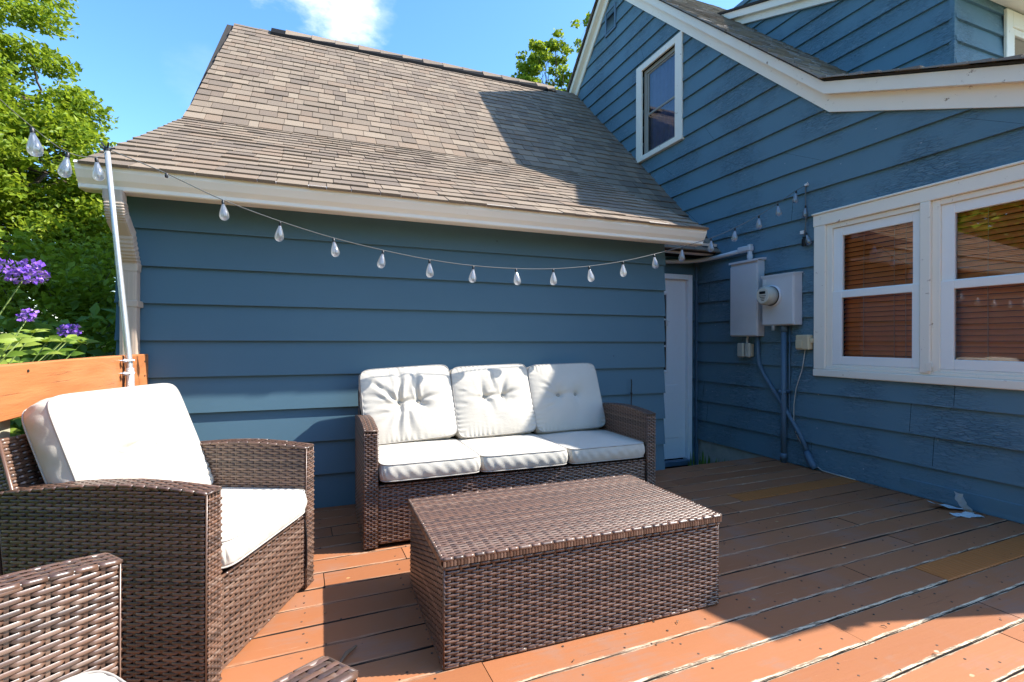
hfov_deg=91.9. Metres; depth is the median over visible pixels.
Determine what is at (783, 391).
conduit pipe
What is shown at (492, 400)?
back cushion
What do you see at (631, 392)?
garden stake
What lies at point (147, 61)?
sky
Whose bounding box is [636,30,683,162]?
window
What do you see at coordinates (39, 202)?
maple tree
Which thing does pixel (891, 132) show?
house
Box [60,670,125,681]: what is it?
seat cushion
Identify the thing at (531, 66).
young tree
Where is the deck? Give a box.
[218,457,1023,681]
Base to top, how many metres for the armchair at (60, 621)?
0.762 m
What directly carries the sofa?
on the deck
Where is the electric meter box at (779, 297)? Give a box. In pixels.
[756,271,802,330]
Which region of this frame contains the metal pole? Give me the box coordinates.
[99,142,134,386]
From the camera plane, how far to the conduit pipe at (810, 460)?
4.36 m
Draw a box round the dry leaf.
[339,645,356,662]
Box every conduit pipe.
[755,336,817,469]
[779,325,790,462]
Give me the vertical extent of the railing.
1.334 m
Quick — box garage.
[73,23,720,508]
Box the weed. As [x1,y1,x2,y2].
[688,450,728,465]
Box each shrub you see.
[0,226,115,357]
[0,302,115,436]
[45,296,115,358]
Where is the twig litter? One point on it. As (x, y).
(842, 584)
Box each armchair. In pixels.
[0,434,314,681]
[0,553,358,681]
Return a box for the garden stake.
[630,379,632,404]
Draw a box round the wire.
[793,350,855,479]
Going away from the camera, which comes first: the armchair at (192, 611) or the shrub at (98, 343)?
the armchair at (192, 611)
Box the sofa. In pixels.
[355,390,655,549]
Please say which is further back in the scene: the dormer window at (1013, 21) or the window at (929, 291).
the dormer window at (1013, 21)
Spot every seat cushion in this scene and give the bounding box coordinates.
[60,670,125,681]
[221,487,306,568]
[378,438,480,481]
[458,433,567,471]
[535,429,644,463]
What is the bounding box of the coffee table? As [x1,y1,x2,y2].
[408,474,721,669]
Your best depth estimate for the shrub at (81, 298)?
5.64 m
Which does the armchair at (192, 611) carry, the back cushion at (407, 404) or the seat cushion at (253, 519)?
the seat cushion at (253, 519)
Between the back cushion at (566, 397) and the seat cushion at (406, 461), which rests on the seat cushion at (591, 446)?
the back cushion at (566, 397)
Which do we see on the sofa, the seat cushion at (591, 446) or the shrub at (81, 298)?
the seat cushion at (591, 446)
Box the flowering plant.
[0,258,98,434]
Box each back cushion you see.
[21,383,213,484]
[359,365,457,444]
[450,364,536,438]
[527,363,605,433]
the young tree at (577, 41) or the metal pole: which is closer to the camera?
the metal pole
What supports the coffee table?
on the deck
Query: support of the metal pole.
attached to the railing
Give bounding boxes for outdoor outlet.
[737,336,753,357]
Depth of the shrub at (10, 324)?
3.78 m
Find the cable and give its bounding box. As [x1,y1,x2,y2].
[789,326,795,434]
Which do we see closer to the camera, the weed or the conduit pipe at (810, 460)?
the conduit pipe at (810, 460)
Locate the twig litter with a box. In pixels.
[324,470,1019,660]
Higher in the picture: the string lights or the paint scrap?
the string lights
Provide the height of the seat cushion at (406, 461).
0.107 m
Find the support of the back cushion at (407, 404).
on the seat cushion at (406, 461)
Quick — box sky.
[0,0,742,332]
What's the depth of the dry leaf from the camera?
1.67 m
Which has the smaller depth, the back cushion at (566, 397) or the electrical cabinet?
the back cushion at (566, 397)
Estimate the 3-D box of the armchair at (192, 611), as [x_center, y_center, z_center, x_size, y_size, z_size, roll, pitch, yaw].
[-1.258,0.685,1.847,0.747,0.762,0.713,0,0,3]
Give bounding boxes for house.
[566,0,1023,523]
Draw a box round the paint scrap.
[927,491,984,517]
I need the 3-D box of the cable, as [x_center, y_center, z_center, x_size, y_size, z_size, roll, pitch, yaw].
[2.463,0.350,4.340,0.012,0.957,0.086,0,0,-21]
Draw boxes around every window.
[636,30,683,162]
[811,160,1023,390]
[1004,8,1023,56]
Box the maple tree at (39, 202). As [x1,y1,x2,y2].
[0,0,118,330]
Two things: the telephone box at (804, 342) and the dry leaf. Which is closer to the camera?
the dry leaf
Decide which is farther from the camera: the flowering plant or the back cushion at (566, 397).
the back cushion at (566, 397)
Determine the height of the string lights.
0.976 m
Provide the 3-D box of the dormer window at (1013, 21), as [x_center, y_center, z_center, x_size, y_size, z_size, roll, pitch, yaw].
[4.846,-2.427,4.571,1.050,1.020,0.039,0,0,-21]
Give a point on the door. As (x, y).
(675, 293)
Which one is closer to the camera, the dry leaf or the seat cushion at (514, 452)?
the dry leaf
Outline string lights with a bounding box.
[0,99,811,284]
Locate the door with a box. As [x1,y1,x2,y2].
[664,279,685,458]
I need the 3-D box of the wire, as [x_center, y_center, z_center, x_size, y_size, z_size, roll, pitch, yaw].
[2.553,0.574,4.075,0.018,1.001,0.550,0,0,-19]
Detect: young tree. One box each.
[510,28,573,91]
[570,10,590,52]
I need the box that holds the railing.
[0,354,147,438]
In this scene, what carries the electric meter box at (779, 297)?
attached to the house
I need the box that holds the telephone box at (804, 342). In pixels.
[795,335,813,349]
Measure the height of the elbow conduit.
0.155 m
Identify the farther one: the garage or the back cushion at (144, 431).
the garage
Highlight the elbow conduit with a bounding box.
[665,244,752,263]
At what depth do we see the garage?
3.53 m
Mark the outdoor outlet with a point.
(745, 350)
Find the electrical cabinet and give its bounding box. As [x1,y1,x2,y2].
[729,257,766,336]
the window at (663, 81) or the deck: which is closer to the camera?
the deck

